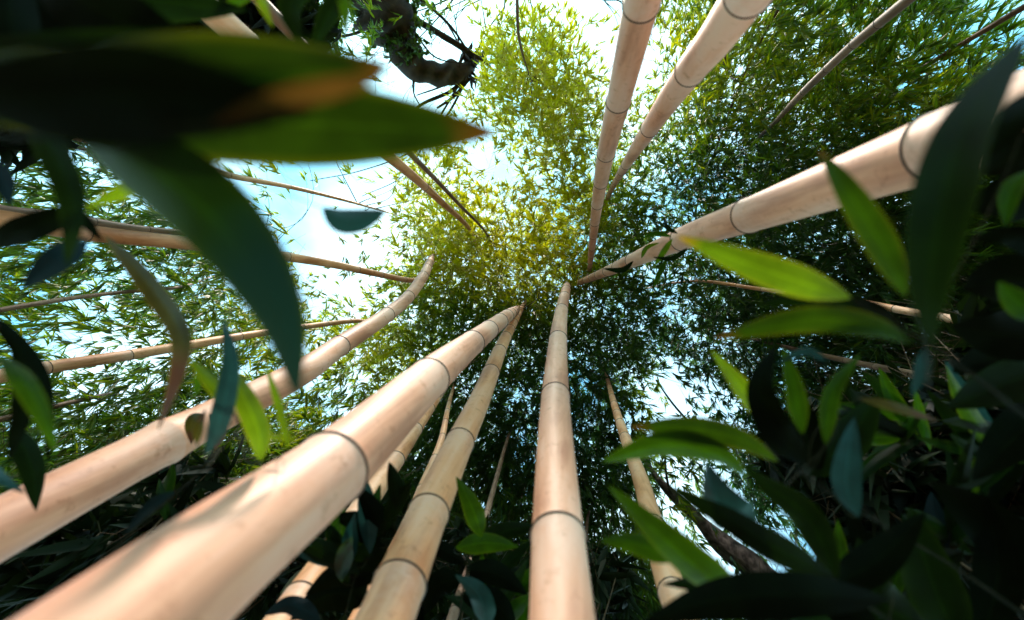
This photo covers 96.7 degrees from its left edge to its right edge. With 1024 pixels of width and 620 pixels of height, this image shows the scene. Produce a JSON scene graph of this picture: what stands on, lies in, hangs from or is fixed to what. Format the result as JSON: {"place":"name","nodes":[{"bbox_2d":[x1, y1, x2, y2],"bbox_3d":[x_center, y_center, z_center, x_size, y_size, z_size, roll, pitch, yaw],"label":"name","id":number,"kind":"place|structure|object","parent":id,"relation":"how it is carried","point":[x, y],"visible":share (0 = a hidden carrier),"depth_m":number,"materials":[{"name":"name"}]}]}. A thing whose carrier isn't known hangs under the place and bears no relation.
{"place":"outdoors","nodes":[
{"label":"outdoors","id":0,"kind":"place"},
{"bbox_2d":[0,0,1023,576],"label":"sky","id":1,"kind":"structure","parent":0,"point":[321,241],"materials":[{"name":"white"}]},
{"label":"ground","id":2,"kind":"structure","parent":0,"visible":0},
{"bbox_2d":[0,145,171,315],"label":"bamboo plant","id":3,"kind":"object","parent":2,"relation":"on","point":[35,191],"visible":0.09,"depth_m":3.79,"materials":[{"name":"green plant"}]},
{"bbox_2d":[0,161,191,510],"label":"bamboo shoot","id":4,"kind":"object","parent":2,"relation":"on","point":[26,373],"visible":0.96,"depth_m":0.47,"materials":[{"name":"green plant"}]},
{"bbox_2d":[0,248,215,493],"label":"bamboo plant","id":5,"kind":"object","parent":2,"relation":"on","point":[144,397],"visible":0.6,"depth_m":3.96,"materials":[{"name":"green plant"}]},
{"bbox_2d":[0,0,246,35],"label":"bamboo shoot","id":6,"kind":"object","parent":2,"relation":"on","point":[24,16],"visible":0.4,"depth_m":0.40,"materials":[{"name":"green plant"}]},
{"bbox_2d":[0,372,255,504],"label":"bamboo plant","id":7,"kind":"object","parent":2,"relation":"on","point":[183,404],"visible":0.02,"depth_m":4.16,"materials":[{"name":"green plant"}]},
{"bbox_2d":[0,205,310,446],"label":"bamboo plant","id":8,"kind":"object","parent":2,"relation":"on","point":[215,297],"visible":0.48,"depth_m":4.15,"materials":[{"name":"green plant"}]},
{"bbox_2d":[0,163,345,335],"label":"bamboo plant","id":9,"kind":"object","parent":2,"relation":"on","point":[107,223],"visible":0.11,"depth_m":4.43,"materials":[{"name":"green plant"}]},
{"bbox_2d":[0,427,352,619],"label":"shrub","id":10,"kind":"object","parent":2,"relation":"on","point":[33,574],"visible":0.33,"depth_m":1.59,"materials":[{"name":"green plant"}]},
{"bbox_2d":[150,463,205,528],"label":"bamboo shoot","id":11,"kind":"object","parent":2,"relation":"on","point":[168,511],"visible":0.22,"depth_m":1.28,"materials":[{"name":"green plant"}]},
{"bbox_2d":[0,0,380,177],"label":"shrub","id":12,"kind":"object","parent":2,"relation":"on","point":[252,18],"visible":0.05,"depth_m":1.66,"materials":[{"name":"green plant"}]},
{"bbox_2d":[100,316,297,563],"bbox_3d":[-0.642,0.349,0.115,0.826,1.084,0.161,-37,-91,7],"label":"bamboo shoot","id":13,"kind":"object","parent":2,"relation":"on","point":[229,390],"visible":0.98,"depth_m":0.50,"materials":[{"name":"green plant"}]},
{"bbox_2d":[0,260,460,433],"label":"bamboo plant","id":14,"kind":"object","parent":2,"relation":"on","point":[378,355],"visible":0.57,"depth_m":4.99,"materials":[{"name":"green plant"}]},
{"bbox_2d":[0,210,479,341],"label":"bamboo plant","id":15,"kind":"object","parent":2,"relation":"on","point":[130,237],"visible":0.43,"depth_m":3.77,"materials":[{"name":"beige plant"}]},
{"bbox_2d":[0,28,499,399],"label":"bamboo leaves","id":16,"kind":"object","parent":2,"relation":"on","point":[159,123],"visible":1,"depth_m":0.23,"materials":[{"name":"green plant"}]},
{"bbox_2d":[0,180,499,562],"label":"bamboo plant","id":17,"kind":"object","parent":2,"relation":"on","point":[73,490],"visible":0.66,"depth_m":0.95,"materials":[{"name":"beige plant"}]},
{"bbox_2d":[227,0,351,39],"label":"bamboo shoot","id":18,"kind":"object","parent":2,"relation":"on","point":[330,13],"visible":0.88,"depth_m":0.50,"materials":[{"name":"green plant"}]},
{"bbox_2d":[11,262,586,619],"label":"bamboo plant","id":19,"kind":"object","parent":2,"relation":"on","point":[231,552],"visible":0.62,"depth_m":0.46,"materials":[{"name":"beige plant"}]},
{"bbox_2d":[264,462,411,619],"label":"bamboo shoot","id":20,"kind":"object","parent":2,"relation":"on","point":[328,590],"visible":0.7,"depth_m":0.86,"materials":[{"name":"green plant"}]},
{"bbox_2d":[297,482,380,619],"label":"bamboo shoot","id":21,"kind":"object","parent":2,"relation":"on","point":[335,549],"visible":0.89,"depth_m":0.83,"materials":[{"name":"green plant"}]},
{"bbox_2d":[218,395,466,619],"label":"bamboo plant","id":22,"kind":"object","parent":2,"relation":"on","point":[276,449],"visible":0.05,"depth_m":4.40,"materials":[{"name":"green plant"}]},
{"bbox_2d":[228,1,489,285],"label":"bamboo plant","id":23,"kind":"object","parent":2,"relation":"on","point":[447,162],"visible":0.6,"depth_m":5.78,"materials":[{"name":"green plant"}]},
{"bbox_2d":[202,14,523,326],"bbox_3d":[-0.956,-0.686,4.305,1.828,9.530,2.800,0,-86,6],"label":"bamboo plant","id":24,"kind":"object","parent":2,"relation":"on","point":[232,23],"visible":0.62,"depth_m":5.23,"materials":[{"name":"green plant"}]},
{"bbox_2d":[263,287,547,619],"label":"bamboo plant","id":25,"kind":"object","parent":2,"relation":"on","point":[304,579],"visible":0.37,"depth_m":2.82,"materials":[{"name":"green plant"}]},
{"bbox_2d":[250,0,562,311],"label":"bamboo plant","id":26,"kind":"object","parent":2,"relation":"on","point":[517,215],"visible":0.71,"depth_m":5.65,"materials":[{"name":"green plant"}]},
{"bbox_2d":[310,0,515,195],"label":"tree","id":27,"kind":"object","parent":2,"relation":"on","point":[404,49],"visible":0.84,"depth_m":6.96,"materials":[{"name":"brown plant"}]},
{"bbox_2d":[348,290,523,619],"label":"bamboo plant","id":28,"kind":"object","parent":2,"relation":"on","point":[443,415],"visible":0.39,"depth_m":5.07,"materials":[{"name":"green plant"}]},
{"bbox_2d":[354,219,576,619],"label":"bamboo plant","id":29,"kind":"object","parent":2,"relation":"on","point":[397,590],"visible":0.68,"depth_m":0.93,"materials":[{"name":"beige plant"}]},
{"bbox_2d":[423,477,531,619],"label":"bamboo shoot","id":30,"kind":"object","parent":2,"relation":"on","point":[488,601],"visible":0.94,"depth_m":1.00,"materials":[{"name":"green plant"}]},
{"bbox_2d":[315,459,651,619],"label":"shrub","id":31,"kind":"object","parent":2,"relation":"on","point":[612,585],"visible":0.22,"depth_m":2.12,"materials":[{"name":"green plant"}]},
{"bbox_2d":[444,541,530,619],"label":"shrub","id":32,"kind":"object","parent":2,"relation":"on","point":[521,570],"visible":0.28,"depth_m":1.09,"materials":[{"name":"green plant"}]},
{"bbox_2d":[319,0,688,144],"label":"tree","id":33,"kind":"object","parent":2,"relation":"on","point":[445,9],"visible":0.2,"depth_m":8.75,"materials":[{"name":"green plant"}]},
{"bbox_2d":[350,0,660,224],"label":"bamboo plant","id":34,"kind":"object","parent":2,"relation":"on","point":[544,75],"visible":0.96,"depth_m":5.47,"materials":[{"name":"green plant"}]},
{"bbox_2d":[418,330,597,619],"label":"bamboo plant","id":35,"kind":"object","parent":2,"relation":"on","point":[503,447],"visible":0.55,"depth_m":5.13,"materials":[{"name":"green plant"}]},
{"bbox_2d":[510,217,607,619],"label":"bamboo plant","id":36,"kind":"object","parent":2,"relation":"on","point":[560,585],"visible":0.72,"depth_m":0.79,"materials":[{"name":"beige plant"}]},
{"bbox_2d":[448,400,729,619],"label":"bamboo plant","id":37,"kind":"object","parent":2,"relation":"on","point":[594,498],"visible":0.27,"depth_m":5.03,"materials":[{"name":"green plant"}]},
{"bbox_2d":[539,0,660,366],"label":"bamboo plant","id":38,"kind":"object","parent":2,"relation":"on","point":[637,20],"visible":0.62,"depth_m":1.60,"materials":[{"name":"beige plant"}]},
{"bbox_2d":[527,301,694,605],"bbox_3d":[1.160,1.275,4.223,3.136,9.557,2.639,0,-86,6],"label":"bamboo plant","id":39,"kind":"object","parent":2,"relation":"on","point":[609,392],"visible":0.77,"depth_m":5.35,"materials":[{"name":"green plant"}]},
{"bbox_2d":[511,0,771,296],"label":"bamboo plant","id":40,"kind":"object","parent":2,"relation":"on","point":[725,26],"visible":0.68,"depth_m":5.03,"materials":[{"name":"green plant"}]},
{"bbox_2d":[643,380,772,571],"bbox_3d":[1.969,2.297,3.050,0.844,7.261,2.002,-37,-91,7],"label":"tree","id":41,"kind":"object","parent":2,"relation":"on","point":[748,559],"visible":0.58,"depth_m":5.03,"materials":[{"name":"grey plant"}]},
{"bbox_2d":[615,1,820,303],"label":"bamboo plant","id":42,"kind":"object","parent":2,"relation":"on","point":[750,241],"visible":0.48,"depth_m":5.79,"materials":[{"name":"green plant"}]},
{"bbox_2d":[624,0,858,157],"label":"bamboo plant","id":43,"kind":"object","parent":2,"relation":"on","point":[772,59],"visible":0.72,"depth_m":4.87,"materials":[{"name":"green plant"}]},
{"bbox_2d":[682,356,814,572],"bbox_3d":[4.139,3.031,3.657,5.211,8.837,4.839,0,-86,6],"label":"bamboo plant","id":44,"kind":"object","parent":2,"relation":"on","point":[762,507],"visible":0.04,"depth_m":5.53,"materials":[{"name":"green plant"}]},
{"bbox_2d":[626,0,914,257],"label":"bamboo plant","id":45,"kind":"object","parent":2,"relation":"on","point":[766,162],"visible":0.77,"depth_m":5.03,"materials":[{"name":"green plant"}]},
{"bbox_2d":[589,215,952,362],"bbox_3d":[1.947,-0.016,4.145,2.434,9.746,2.286,0,-86,6],"label":"bamboo plant","id":46,"kind":"object","parent":2,"relation":"on","point":[663,286],"visible":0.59,"depth_m":5.57,"materials":[{"name":"green plant"}]},
{"bbox_2d":[523,69,1023,357],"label":"bamboo plant","id":47,"kind":"object","parent":2,"relation":"on","point":[885,165],"visible":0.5,"depth_m":0.95,"materials":[{"name":"beige plant"}]},
{"bbox_2d":[636,229,940,466],"bbox_3d":[2.998,0.925,4.000,3.208,9.554,3.762,0,-86,6],"label":"bamboo plant","id":48,"kind":"object","parent":2,"relation":"on","point":[712,312],"visible":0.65,"depth_m":5.41,"materials":[{"name":"green plant"}]},
{"bbox_2d":[600,461,1023,619],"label":"bamboo shoot","id":49,"kind":"object","parent":2,"relation":"on","point":[855,583],"visible":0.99,"depth_m":0.50,"materials":[{"name":"green plant"}]},
{"bbox_2d":[602,346,1023,615],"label":"bamboo shoot","id":50,"kind":"object","parent":2,"relation":"on","point":[829,445],"visible":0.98,"depth_m":0.50,"materials":[{"name":"green plant"}]},
{"bbox_2d":[744,276,953,417],"bbox_3d":[4.896,1.219,3.510,5.163,8.952,3.097,27,-84,4],"label":"bamboo plant","id":51,"kind":"object","parent":2,"relation":"on","point":[877,350],"visible":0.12,"depth_m":4.39,"materials":[{"name":"green plant"}]},
{"bbox_2d":[795,503,905,619],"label":"bamboo shoot","id":52,"kind":"object","parent":2,"relation":"on","point":[856,528],"visible":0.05,"depth_m":0.78,"materials":[{"name":"green plant"}]},
{"bbox_2d":[678,35,1023,416],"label":"bamboo leaves","id":53,"kind":"object","parent":2,"relation":"on","point":[977,126],"visible":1,"depth_m":0.33,"materials":[{"name":"green plant"}]},
{"bbox_2d":[722,259,1023,619],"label":"shrub","id":54,"kind":"object","parent":2,"relation":"on","point":[893,488],"visible":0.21,"depth_m":1.41,"materials":[{"name":"green plant"}]},
{"bbox_2d":[759,0,1023,223],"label":"bamboo plant","id":55,"kind":"object","parent":2,"relation":"on","point":[870,105],"visible":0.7,"depth_m":3.90,"materials":[{"name":"green plant"}]},
{"bbox_2d":[839,367,946,480],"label":"bamboo shoot","id":56,"kind":"object","parent":2,"relation":"on","point":[891,440],"visible":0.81,"depth_m":0.89,"materials":[{"name":"green plant"}]},
{"bbox_2d":[773,121,1019,350],"bbox_3d":[4.929,-0.745,3.346,4.814,8.902,3.025,12,-85,5],"label":"bamboo plant","id":57,"kind":"object","parent":2,"relation":"on","point":[852,261],"visible":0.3,"depth_m":4.19,"materials":[{"name":"green plant"}]},
{"bbox_2d":[860,0,1023,252],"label":"bamboo plant","id":58,"kind":"object","parent":2,"relation":"on","point":[953,83],"visible":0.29,"depth_m":3.73,"materials":[{"name":"green plant"}]},
{"bbox_2d":[901,426,1022,619],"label":"bamboo shoot","id":59,"kind":"object","parent":2,"relation":"on","point":[948,532],"visible":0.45,"depth_m":0.80,"materials":[{"name":"green plant"}]},
{"bbox_2d":[915,361,1023,501],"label":"bamboo shoot","id":60,"kind":"object","parent":2,"relation":"on","point":[964,424],"visible":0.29,"depth_m":0.80,"materials":[{"name":"green plant"}]},
{"bbox_2d":[947,133,1023,480],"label":"shrub","id":61,"kind":"object","parent":2,"relation":"on","point":[993,357],"visible":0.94,"depth_m":0.55,"materials":[{"name":"green plant"}]}
]}

